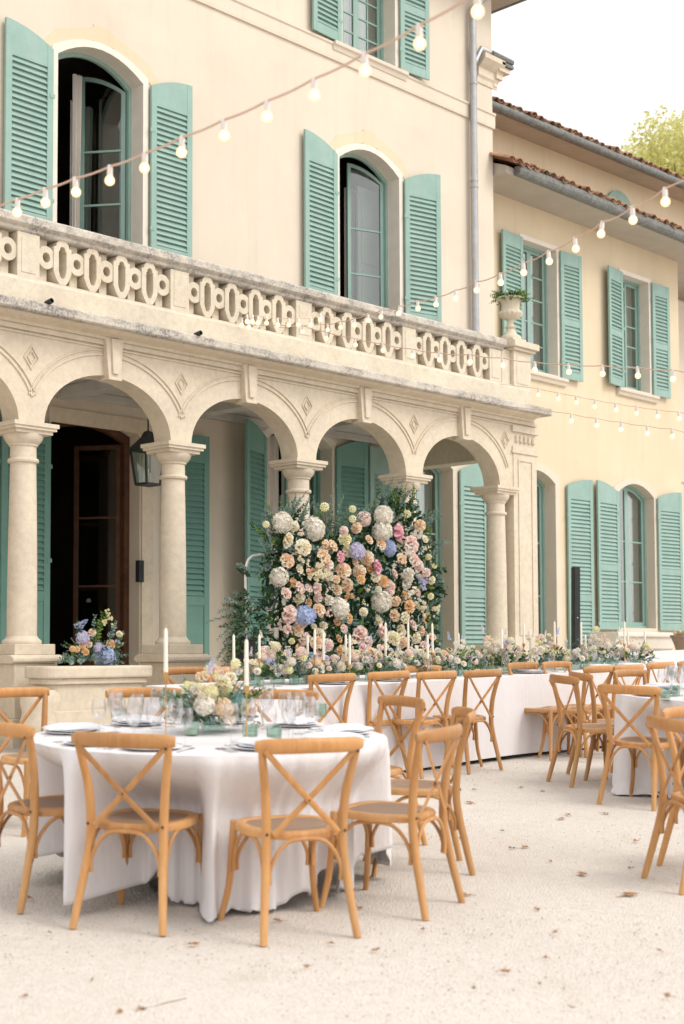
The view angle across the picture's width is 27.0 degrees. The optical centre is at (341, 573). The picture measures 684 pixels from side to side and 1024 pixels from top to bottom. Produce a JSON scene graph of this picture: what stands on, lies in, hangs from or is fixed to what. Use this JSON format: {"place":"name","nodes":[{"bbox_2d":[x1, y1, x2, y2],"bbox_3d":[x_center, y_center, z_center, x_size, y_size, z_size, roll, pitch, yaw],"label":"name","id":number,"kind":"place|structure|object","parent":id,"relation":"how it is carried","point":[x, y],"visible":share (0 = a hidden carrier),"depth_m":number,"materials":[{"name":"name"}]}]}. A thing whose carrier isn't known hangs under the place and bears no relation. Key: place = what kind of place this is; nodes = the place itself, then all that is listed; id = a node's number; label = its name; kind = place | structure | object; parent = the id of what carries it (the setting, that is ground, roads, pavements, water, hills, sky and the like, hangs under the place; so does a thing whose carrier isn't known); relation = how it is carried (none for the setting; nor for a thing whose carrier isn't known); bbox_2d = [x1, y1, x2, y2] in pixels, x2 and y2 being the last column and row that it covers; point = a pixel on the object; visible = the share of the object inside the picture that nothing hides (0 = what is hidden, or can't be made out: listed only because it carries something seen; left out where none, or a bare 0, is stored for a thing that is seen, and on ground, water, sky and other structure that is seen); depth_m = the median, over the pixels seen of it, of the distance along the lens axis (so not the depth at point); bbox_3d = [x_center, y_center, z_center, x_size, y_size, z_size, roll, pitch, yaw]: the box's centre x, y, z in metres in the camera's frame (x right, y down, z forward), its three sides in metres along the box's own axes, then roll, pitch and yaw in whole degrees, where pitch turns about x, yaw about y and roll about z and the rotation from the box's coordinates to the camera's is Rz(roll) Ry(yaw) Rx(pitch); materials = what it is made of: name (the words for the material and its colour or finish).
{"place":"outdoors","nodes":[
{"label":"outdoors","id":0,"kind":"place"},
{"bbox_2d":[205,477,451,680],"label":"flower wall","id":1,"kind":"structure","parent":0,"point":[301,617],"depth_m":15.22,"materials":[{"name":"multicoloured plant"}]},
{"bbox_2d":[0,744,683,1023],"bbox_3d":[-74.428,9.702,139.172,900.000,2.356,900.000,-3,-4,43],"label":"gravel ground","id":2,"kind":"structure","parent":0,"point":[520,883],"depth_m":6.17,"materials":[{"name":"gravel"}]},
{"bbox_2d":[0,687,49,836],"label":"cross back chair","id":3,"kind":"object","parent":2,"relation":"on","point":[39,693],"visible":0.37,"depth_m":9.13,"materials":[{"name":"brown wood"}]},
{"bbox_2d":[0,722,118,913],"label":"cross back chair","id":4,"kind":"object","parent":2,"relation":"on","point":[34,806],"visible":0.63,"depth_m":6.64,"materials":[{"name":"brown wood"}]},
{"bbox_2d":[20,665,151,750],"bbox_3d":[-2.489,1.370,13.710,0.520,0.956,1.429,-3,-4,43],"label":"stone planter","id":5,"kind":"object","parent":2,"relation":"on","point":[77,694],"visible":0.61,"depth_m":13.44,"materials":[{"name":"stone"}]},
{"bbox_2d":[55,608,130,665],"bbox_3d":[-2.480,0.651,13.911,0.482,0.617,0.930,-3,-4,43],"label":"flower centrepiece","id":6,"kind":"object","parent":5,"relation":"on","point":[107,654],"visible":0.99,"depth_m":13.84,"materials":[{"name":"multicoloured plant"}]},
{"bbox_2d":[69,731,202,935],"bbox_3d":[-0.905,1.137,6.455,0.502,0.875,0.585,0,-1,16],"label":"cross back chair","id":7,"kind":"object","parent":2,"relation":"on","point":[136,819],"visible":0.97,"depth_m":6.27,"materials":[{"name":"brown wood"}]},
{"bbox_2d":[105,687,181,721],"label":"cross back chair","id":8,"kind":"object","parent":2,"relation":"on","point":[112,694],"visible":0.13,"depth_m":9.26,"materials":[{"name":"brown wood"}]},
{"bbox_2d":[149,877,158,891],"bbox_3d":[-0.677,1.211,7.243,1.770,0.750,1.770,0,-1,43],"label":"round table","id":9,"kind":"object","parent":2,"relation":"on","point":[153,884],"visible":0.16,"depth_m":7.17,"materials":[{"name":"brown wood"}]},
{"bbox_2d":[33,721,392,921],"bbox_3d":[-0.691,1.201,7.263,1.853,0.746,1.889,0,-1,43],"label":"tablecloth","id":10,"kind":"object","parent":9,"relation":"on","point":[219,789],"visible":0.58,"depth_m":6.64,"materials":[{"name":"white fabric"}]},
{"bbox_2d":[44,729,100,734],"bbox_3d":[-1.387,0.810,7.322,0.288,0.021,0.288,1,-1,3],"label":"dinner plate","id":11,"kind":"object","parent":10,"relation":"on","point":[68,732],"visible":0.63,"depth_m":7.27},
{"bbox_2d":[42,722,104,730],"bbox_3d":[-1.387,0.784,7.322,0.310,0.032,0.168,1,-1,-19],"label":"folded napkin","id":12,"kind":"object","parent":11,"relation":"on","point":[73,726],"visible":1,"depth_m":7.28,"materials":[{"name":"fabric"}]},
{"bbox_2d":[112,721,163,725],"bbox_3d":[-1.123,0.821,7.831,0.288,0.021,0.288,1,-1,-38],"label":"dinner plate","id":13,"kind":"object","parent":10,"relation":"on","point":[128,723],"visible":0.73,"depth_m":7.75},
{"bbox_2d":[112,714,164,722],"bbox_3d":[-1.123,0.796,7.831,0.310,0.032,0.168,0,-1,29],"label":"folded napkin","id":14,"kind":"object","parent":13,"relation":"on","point":[143,718],"visible":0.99,"depth_m":7.78,"materials":[{"name":"fabric"}]},
{"bbox_2d":[163,628,168,734],"bbox_3d":[-0.892,0.546,7.203,0.074,0.563,0.076,-4,-5,43],"label":"taper candle","id":15,"kind":"object","parent":10,"relation":"on","point":[165,674],"visible":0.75,"depth_m":7.20,"materials":[{"name":"beige wax"}]},
{"bbox_2d":[151,657,275,728],"bbox_3d":[-0.678,0.635,7.448,0.452,0.397,0.700,-9,-9,69],"label":"flower centrepiece","id":16,"kind":"object","parent":10,"relation":"on","point":[223,698],"visible":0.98,"depth_m":7.35,"materials":[{"name":"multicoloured plant"}]},
{"bbox_2d":[232,744,254,749],"bbox_3d":[-0.369,0.808,6.647,0.288,0.022,0.288,1,-1,-27],"label":"dinner plate","id":17,"kind":"object","parent":10,"relation":"on","point":[246,746],"visible":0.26,"depth_m":6.62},
{"bbox_2d":[231,737,273,744],"bbox_3d":[-0.368,0.782,6.648,0.310,0.032,0.168,0,-1,41],"label":"folded napkin","id":18,"kind":"object","parent":17,"relation":"on","point":[246,740],"visible":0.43,"depth_m":6.65,"materials":[{"name":"fabric"}]},
{"bbox_2d":[243,637,249,736],"bbox_3d":[-0.460,0.565,6.851,0.074,0.520,0.076,-4,-5,43],"label":"taper candle","id":19,"kind":"object","parent":10,"relation":"on","point":[246,686],"visible":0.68,"depth_m":6.85,"materials":[{"name":"beige wax"}]},
{"bbox_2d":[271,721,322,726],"bbox_3d":[-0.245,0.829,7.831,0.288,0.022,0.288,0,-1,38],"label":"dinner plate","id":20,"kind":"object","parent":10,"relation":"on","point":[312,724],"visible":0.65,"depth_m":7.78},
{"bbox_2d":[274,716,315,724],"bbox_3d":[-0.245,0.804,7.831,0.168,0.032,0.310,0,-1,16],"label":"folded napkin","id":21,"kind":"object","parent":20,"relation":"on","point":[297,720],"visible":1,"depth_m":7.75,"materials":[{"name":"fabric"}]},
{"bbox_2d":[316,730,370,733],"bbox_3d":[0.007,0.825,7.419,0.288,0.021,0.288,1,-1,-12],"label":"dinner plate","id":22,"kind":"object","parent":10,"relation":"on","point":[360,731],"visible":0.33,"depth_m":7.41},
{"bbox_2d":[310,723,373,730],"bbox_3d":[0.007,0.799,7.420,0.310,0.032,0.168,1,-1,-34],"label":"folded napkin","id":23,"kind":"object","parent":22,"relation":"on","point":[343,726],"visible":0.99,"depth_m":7.38,"materials":[{"name":"fabric"}]},
{"label":"dinner plate","id":24,"kind":"object","parent":10,"relation":"on","visible":0},
{"bbox_2d":[300,731,363,737],"bbox_3d":[-0.047,0.791,6.975,0.310,0.032,0.168,1,-1,3],"label":"folded napkin","id":25,"kind":"object","parent":24,"relation":"on","point":[323,734],"visible":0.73,"depth_m":6.93,"materials":[{"name":"fabric"}]},
{"bbox_2d":[161,666,207,684],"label":"cross back chair","id":26,"kind":"object","parent":2,"relation":"on","point":[183,670],"visible":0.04,"depth_m":12.02,"materials":[{"name":"brown wood"}]},
{"bbox_2d":[205,666,250,682],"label":"cross back chair","id":27,"kind":"object","parent":2,"relation":"on","point":[210,679],"depth_m":12.07,"materials":[{"name":"brown wood"}]},
{"bbox_2d":[0,0,526,682],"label":"villa","id":28,"kind":"object","parent":2,"relation":"on","point":[374,186],"visible":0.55,"depth_m":19.96,"materials":[{"name":"paint"}]},
{"bbox_2d":[3,17,192,257],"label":"window","id":29,"kind":"structure","parent":28,"relation":"in","point":[30,63],"depth_m":18.08,"materials":[{"name":"green paint"}]},
{"bbox_2d":[0,406,209,682],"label":"entrance door","id":30,"kind":"structure","parent":28,"relation":"in","point":[197,470],"depth_m":17.88,"materials":[{"name":"wood"}]},
{"bbox_2d":[135,560,143,581],"bbox_3d":[-2.516,-0.027,17.701,0.074,0.270,0.080,-3,-4,43],"label":"intercom box","id":31,"kind":"object","parent":28,"relation":"attached to","point":[139,573],"visible":1,"depth_m":17.68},
{"bbox_2d":[0,0,483,216],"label":"string light","id":32,"kind":"object","parent":28,"relation":"attached to","point":[477,12],"visible":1,"depth_m":5.73,"materials":[{"name":"white"}]},
{"bbox_2d":[245,418,368,679],"bbox_3d":[-0.682,-0.209,19.907,0.652,3.825,2.662,-3,-4,38],"label":"french door","id":33,"kind":"structure","parent":28,"relation":"in","point":[346,471],"depth_m":20.08,"materials":[{"name":"green paint"}]},
{"bbox_2d":[312,0,429,81],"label":"window","id":34,"kind":"structure","parent":28,"relation":"in","point":[374,23],"depth_m":21.83,"materials":[{"name":"green paint"}]},
{"bbox_2d":[304,129,441,321],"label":"window","id":35,"kind":"structure","parent":28,"relation":"in","point":[379,250],"depth_m":21.75,"materials":[{"name":"green paint"}]},
{"bbox_2d":[368,446,485,670],"bbox_3d":[1.209,-0.085,21.957,0.499,3.790,2.801,-3,-4,43],"label":"french door","id":36,"kind":"structure","parent":28,"relation":"in","point":[472,508],"depth_m":22.43,"materials":[{"name":"green paint"}]},
{"bbox_2d":[0,208,551,748],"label":"loggia","id":37,"kind":"object","parent":2,"relation":"on","point":[168,344],"visible":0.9,"depth_m":15.98,"materials":[{"name":"stone"}]},
{"bbox_2d":[127,418,160,486],"bbox_3d":[-2.267,-1.634,16.631,0.339,1.222,0.339,-3,-4,43],"label":"wall lantern","id":38,"kind":"object","parent":37,"relation":"hanging from","point":[147,436],"depth_m":16.59,"materials":[{"name":"metal"}]},
{"bbox_2d":[239,313,333,329],"bbox_3d":[-0.565,-2.700,15.295,1.304,0.278,0.193,2,-4,-36],"label":"string light","id":39,"kind":"object","parent":37,"relation":"hanging from","point":[252,321],"visible":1,"depth_m":15.23,"materials":[{"name":"white"}]},
{"bbox_2d":[250,325,683,381],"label":"string light","id":40,"kind":"object","parent":37,"relation":"hanging from","point":[568,370],"visible":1,"depth_m":13.16,"materials":[{"name":"white"}]},
{"bbox_2d":[489,288,532,338],"bbox_3d":[2.379,-3.638,20.012,0.592,0.719,0.660,1,-3,-13],"label":"garden urn","id":41,"kind":"object","parent":37,"relation":"on","point":[510,312],"visible":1,"depth_m":19.92,"materials":[{"name":"stone"}]},
{"bbox_2d":[243,689,318,721],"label":"cross back chair","id":42,"kind":"object","parent":2,"relation":"on","point":[311,697],"visible":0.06,"depth_m":9.18,"materials":[{"name":"brown wood"}]},
{"bbox_2d":[217,736,363,946],"bbox_3d":[-0.225,1.141,6.301,0.502,0.875,0.585,1,-1,-22],"label":"cross back chair","id":43,"kind":"object","parent":2,"relation":"on","point":[266,827],"visible":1,"depth_m":6.15,"materials":[{"name":"brown wood"}]},
{"bbox_2d":[308,673,356,722],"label":"cross back chair","id":44,"kind":"object","parent":2,"relation":"on","point":[315,679],"visible":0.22,"depth_m":11.23,"materials":[{"name":"brown wood"}]},
{"bbox_2d":[367,670,409,768],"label":"cross back chair","id":45,"kind":"object","parent":2,"relation":"on","point":[381,675],"visible":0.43,"depth_m":11.67,"materials":[{"name":"brown wood"}]},
{"bbox_2d":[319,723,464,920],"bbox_3d":[0.260,1.154,6.798,0.585,0.875,0.502,0,-1,27],"label":"cross back chair","id":46,"kind":"object","parent":2,"relation":"on","point":[368,814],"visible":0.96,"depth_m":6.71,"materials":[{"name":"brown wood"}]},
{"bbox_2d":[376,695,427,845],"bbox_3d":[0.171,1.182,8.513,0.585,0.875,0.502,1,-1,-32],"label":"cross back chair","id":47,"kind":"object","parent":2,"relation":"on","point":[384,701],"visible":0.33,"depth_m":8.56,"materials":[{"name":"brown wood"}]},
{"bbox_2d":[142,663,683,769],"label":"tablecloth","id":48,"kind":"object","parent":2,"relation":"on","point":[518,730],"visible":0.32,"depth_m":12.64,"materials":[{"name":"white fabric"}]},
{"bbox_2d":[231,647,276,680],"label":"flower centrepiece","id":49,"kind":"object","parent":48,"relation":"on","point":[256,670],"visible":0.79,"depth_m":11.36,"materials":[{"name":"beige plant"}]},
{"bbox_2d":[256,633,262,685],"bbox_3d":[-0.659,0.687,11.350,0.074,0.425,0.076,-4,-5,43],"label":"taper candle","id":50,"kind":"object","parent":48,"relation":"on","point":[259,648],"visible":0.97,"depth_m":11.35,"materials":[{"name":"beige wax"}]},
{"bbox_2d":[251,630,312,677],"bbox_3d":[-0.551,0.687,11.714,0.404,0.439,0.715,-3,-4,43],"label":"flower centrepiece","id":51,"kind":"object","parent":48,"relation":"on","point":[268,657],"visible":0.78,"depth_m":11.61,"materials":[{"name":"beige plant"}]},
{"bbox_2d":[273,647,324,682],"bbox_3d":[-0.336,0.754,11.670,0.394,0.309,0.454,-3,-4,43],"label":"flower centrepiece","id":52,"kind":"object","parent":48,"relation":"on","point":[290,665],"visible":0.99,"depth_m":11.58,"materials":[{"name":"beige plant"}]},
{"bbox_2d":[301,645,348,673],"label":"flower centrepiece","id":53,"kind":"object","parent":48,"relation":"on","point":[341,667],"visible":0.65,"depth_m":11.96,"materials":[{"name":"beige plant"}]},
{"bbox_2d":[326,636,378,672],"bbox_3d":[0.079,0.733,12.356,0.385,0.379,0.622,-2,-4,29],"label":"flower centrepiece","id":54,"kind":"object","parent":48,"relation":"on","point":[358,655],"visible":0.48,"depth_m":12.33,"materials":[{"name":"beige plant"}]},
{"bbox_2d":[348,635,405,673],"bbox_3d":[0.291,0.724,12.344,0.380,0.402,0.578,-3,-4,43],"label":"flower centrepiece","id":55,"kind":"object","parent":48,"relation":"on","point":[372,657],"visible":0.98,"depth_m":12.28,"materials":[{"name":"beige plant"}]},
{"bbox_2d":[384,621,386,670],"bbox_3d":[0.381,0.671,12.446,0.074,0.512,0.076,-3,-5,43],"label":"taper candle","id":56,"kind":"object","parent":48,"relation":"on","point":[385,639],"visible":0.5,"depth_m":12.44,"materials":[{"name":"beige wax"}]},
{"bbox_2d":[378,643,426,670],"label":"flower centrepiece","id":57,"kind":"object","parent":48,"relation":"on","point":[406,659],"visible":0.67,"depth_m":12.68,"materials":[{"name":"beige plant"}]},
{"bbox_2d":[407,643,442,669],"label":"flower centrepiece","id":58,"kind":"object","parent":48,"relation":"on","point":[416,652],"visible":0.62,"depth_m":13.00,"materials":[{"name":"beige plant"}]},
{"bbox_2d":[425,631,478,670],"bbox_3d":[1.003,0.739,13.090,0.671,0.410,0.368,2,-4,-34],"label":"flower centrepiece","id":59,"kind":"object","parent":48,"relation":"on","point":[443,653],"visible":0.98,"depth_m":13.08,"materials":[{"name":"beige plant"}]},
{"bbox_2d":[445,637,492,669],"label":"flower centrepiece","id":60,"kind":"object","parent":48,"relation":"on","point":[482,660],"visible":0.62,"depth_m":13.40,"materials":[{"name":"beige plant"}]},
{"bbox_2d":[468,625,512,665],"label":"flower centrepiece","id":61,"kind":"object","parent":48,"relation":"on","point":[487,640],"visible":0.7,"depth_m":13.73,"materials":[{"name":"beige plant"}]},
{"bbox_2d":[487,628,527,670],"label":"flower centrepiece","id":62,"kind":"object","parent":48,"relation":"on","point":[513,651],"visible":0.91,"depth_m":13.66,"materials":[{"name":"beige plant"}]},
{"bbox_2d":[512,631,557,665],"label":"flower centrepiece","id":63,"kind":"object","parent":48,"relation":"on","point":[539,652],"visible":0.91,"depth_m":14.14,"materials":[{"name":"beige plant"}]},
{"bbox_2d":[533,627,574,664],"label":"flower centrepiece","id":64,"kind":"object","parent":48,"relation":"on","point":[560,650],"visible":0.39,"depth_m":14.51,"materials":[{"name":"beige plant"}]},
{"bbox_2d":[553,620,558,671],"bbox_3d":[2.107,0.718,14.092,0.074,0.507,0.076,-3,-5,43],"label":"taper candle","id":65,"kind":"object","parent":48,"relation":"on","point":[554,636],"visible":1,"depth_m":14.09,"materials":[{"name":"beige wax"}]},
{"bbox_2d":[555,637,595,666],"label":"flower centrepiece","id":66,"kind":"object","parent":48,"relation":"on","point":[583,658],"visible":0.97,"depth_m":14.44,"materials":[{"name":"beige plant"}]},
{"bbox_2d":[572,619,619,662],"bbox_3d":[2.666,0.737,15.005,0.563,0.511,0.424,1,-3,-14],"label":"flower centrepiece","id":67,"kind":"object","parent":48,"relation":"on","point":[606,644],"visible":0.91,"depth_m":14.96,"materials":[{"name":"beige plant"}]},
{"bbox_2d":[595,626,631,662],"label":"flower centrepiece","id":68,"kind":"object","parent":48,"relation":"on","point":[603,654],"visible":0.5,"depth_m":15.34,"materials":[{"name":"beige plant"}]},
{"bbox_2d":[615,637,659,662],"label":"flower centrepiece","id":69,"kind":"object","parent":48,"relation":"on","point":[645,649],"visible":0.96,"depth_m":15.26,"materials":[{"name":"beige plant"}]},
{"bbox_2d":[363,706,475,876],"bbox_3d":[0.428,1.171,7.718,0.585,0.875,0.502,1,-1,-5],"label":"cross back chair","id":70,"kind":"object","parent":2,"relation":"on","point":[454,817],"visible":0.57,"depth_m":7.54,"materials":[{"name":"brown wood"}]},
{"bbox_2d":[392,670,456,778],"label":"cross back chair","id":71,"kind":"object","parent":2,"relation":"on","point":[426,720],"visible":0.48,"depth_m":11.77,"materials":[{"name":"brown wood"}]},
{"bbox_2d":[403,665,482,766],"bbox_3d":[0.866,1.256,12.509,0.502,0.875,0.585,1,-1,-44],"label":"cross back chair","id":72,"kind":"object","parent":2,"relation":"on","point":[412,669],"visible":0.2,"depth_m":12.49,"materials":[{"name":"brown wood"}]},
{"bbox_2d":[433,669,502,773],"bbox_3d":[1.044,1.253,12.257,0.502,0.875,0.585,1,-1,-44],"label":"cross back chair","id":73,"kind":"object","parent":2,"relation":"on","point":[471,674],"visible":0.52,"depth_m":12.13,"materials":[{"name":"brown wood"}]},
{"bbox_2d":[506,662,579,760],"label":"cross back chair","id":74,"kind":"object","parent":2,"relation":"on","point":[523,665],"visible":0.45,"depth_m":13.13,"materials":[{"name":"brown wood"}]},
{"bbox_2d":[541,661,608,757],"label":"cross back chair","id":75,"kind":"object","parent":2,"relation":"on","point":[557,664],"visible":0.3,"depth_m":13.77,"materials":[{"name":"brown wood"}]},
{"bbox_2d":[538,665,613,759],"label":"cross back chair","id":76,"kind":"object","parent":2,"relation":"on","point":[597,669],"visible":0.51,"depth_m":13.04,"materials":[{"name":"brown wood"}]},
{"bbox_2d":[546,674,613,787],"bbox_3d":[1.973,1.247,11.370,0.585,0.875,0.502,1,-1,-17],"label":"cross back chair","id":77,"kind":"object","parent":2,"relation":"on","point":[580,728],"visible":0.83,"depth_m":11.26,"materials":[{"name":"brown wood"}]},
{"bbox_2d":[489,96,683,663],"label":"villa wing","id":78,"kind":"structure","parent":2,"relation":"on","point":[610,510],"depth_m":26.64,"materials":[{"name":"paint"}]},
{"bbox_2d":[501,229,582,386],"bbox_3d":[3.412,-4.652,25.325,0.488,2.543,2.390,-3,-4,43],"label":"window","id":79,"kind":"structure","parent":78,"relation":"in","point":[561,292],"depth_m":25.68,"materials":[{"name":"green paint"}]},
{"bbox_2d":[537,463,594,663],"bbox_3d":[3.633,0.030,25.267,0.365,3.910,2.351,-4,-5,46],"label":"french door","id":80,"kind":"structure","parent":78,"relation":"in","point":[579,494],"depth_m":25.45,"materials":[{"name":"green paint"}]},
{"bbox_2d":[607,190,631,205],"bbox_3d":[5.892,-7.730,30.227,0.070,0.800,1.320,-3,-4,43],"label":"round topped window","id":81,"kind":"structure","parent":78,"relation":"in","point":[619,195],"depth_m":30.23,"materials":[{"name":"green paint"}]},
{"bbox_2d":[607,265,670,403],"bbox_3d":[5.585,-4.578,27.621,0.578,2.453,2.267,-3,-4,43],"label":"window","id":82,"kind":"structure","parent":78,"relation":"in","point":[651,348],"depth_m":27.92,"materials":[{"name":"green paint"}]},
{"bbox_2d":[596,478,683,631],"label":"window","id":83,"kind":"structure","parent":78,"relation":"in","point":[661,537],"depth_m":27.70,"materials":[{"name":"green paint"}]},
{"bbox_2d":[566,671,614,780],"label":"cross back chair","id":84,"kind":"object","parent":2,"relation":"on","point":[587,677],"visible":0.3,"depth_m":11.62,"materials":[{"name":"brown wood"}]},
{"bbox_2d":[569,664,643,754],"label":"cross back chair","id":85,"kind":"object","parent":2,"relation":"on","point":[631,666],"visible":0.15,"depth_m":13.27,"materials":[{"name":"brown wood"}]},
{"bbox_2d":[611,669,646,772],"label":"cross back chair","id":86,"kind":"object","parent":2,"relation":"on","point":[640,673],"visible":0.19,"depth_m":12.35,"materials":[{"name":"brown wood"}]},
{"bbox_2d":[588,632,673,652],"bbox_3d":[5.373,1.679,26.270,0.670,1.173,1.988,-3,-4,43],"label":"stone trough","id":87,"kind":"object","parent":2,"relation":"on","point":[659,641],"visible":0.3,"depth_m":25.95,"materials":[{"name":"stone"}]},
{"bbox_2d":[596,684,683,810],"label":"cross back chair","id":88,"kind":"object","parent":2,"relation":"on","point":[640,742],"visible":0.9,"depth_m":10.12,"materials":[{"name":"brown wood"}]},
{"bbox_2d":[608,661,674,718],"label":"cross back chair","id":89,"kind":"object","parent":2,"relation":"on","point":[659,665],"visible":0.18,"depth_m":13.82,"materials":[{"name":"brown wood"}]},
{"bbox_2d":[620,104,683,176],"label":"broadleaf tree","id":90,"kind":"object","parent":2,"relation":"on","point":[669,154],"visible":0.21,"depth_m":66.00,"materials":[{"name":"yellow plant"}]},
{"bbox_2d":[641,714,683,894],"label":"cross back chair","id":91,"kind":"object","parent":2,"relation":"on","point":[653,724],"visible":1,"depth_m":7.47,"materials":[{"name":"brown wood"}]},
{"bbox_2d":[656,706,683,865],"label":"cross back chair","id":92,"kind":"object","parent":2,"relation":"on","point":[673,712],"visible":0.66,"depth_m":7.86,"materials":[{"name":"brown wood"}]},
{"bbox_2d":[280,180,683,331],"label":"string light","id":93,"kind":"object","parent":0,"point":[664,202],"visible":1,"depth_m":9.25,"materials":[{"name":"white"}]},
{"bbox_2d":[571,567,579,664],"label":"speaker column","id":94,"kind":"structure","parent":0,"point":[575,603],"depth_m":22.09,"materials":[{"name":"metal"}]},
{"bbox_2d":[491,0,683,153],"label":"sky","id":95,"kind":"structure","parent":0,"point":[594,68],"materials":[{"name":"white"}]},
{"bbox_2d":[502,384,681,420],"bbox_3d":[2.921,-1.899,15.812,0.136,0.855,3.040,2,-4,-40],"label":"string light","id":96,"kind":"object","parent":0,"point":[616,409],"visible":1,"depth_m":15.82,"materials":[{"name":"white"}]},
{"bbox_2d":[507,406,683,438],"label":"string light","id":97,"kind":"object","parent":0,"point":[621,429],"visible":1,"depth_m":14.35,"materials":[{"name":"white"}]},
{"bbox_2d":[670,630,683,649],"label":"clay pot","id":98,"kind":"object","parent":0,"point":[677,637],"visible":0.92,"depth_m":25.58,"materials":[{"name":"brown ceramic"}]},
{"bbox_2d":[676,661,683,683],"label":"cross back chair","id":99,"kind":"object","parent":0,"point":[680,664],"visible":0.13,"depth_m":14.18,"materials":[{"name":"brown wood"}]},
{"bbox_3d":[3.009,1.305,10.796,1.790,0.750,1.790,0,-1,43],"label":"round table","id":100,"kind":"object","parent":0,"visible":0},
{"bbox_2d":[611,687,683,798],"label":"tablecloth","id":101,"kind":"object","parent":100,"relation":"on","point":[628,706],"visible":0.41,"depth_m":10.59,"materials":[{"name":"white fabric"}]},
{"bbox_2d":[659,687,681,689],"bbox_3d":[2.583,0.916,11.399,0.288,0.021,0.288,1,-1,-36],"label":"dinner plate","id":102,"kind":"object","parent":101,"relation":"on","point":[670,688],"visible":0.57,"depth_m":11.30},
{"bbox_2d":[645,682,683,686],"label":"folded napkin","id":103,"kind":"object","parent":102,"relation":"on","point":[660,684],"visible":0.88,"depth_m":11.35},
{"bbox_3d":[4.812,1.474,19.866,0.780,0.752,3.480,0,-1,43],"label":"long table","id":104,"kind":"object","parent":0,"visible":0},
{"bbox_2d":[590,650,683,664],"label":"tablecloth","id":105,"kind":"object","parent":104,"relation":"on","point":[675,656],"visible":0.09,"depth_m":18.77,"materials":[{"name":"white fabric"}]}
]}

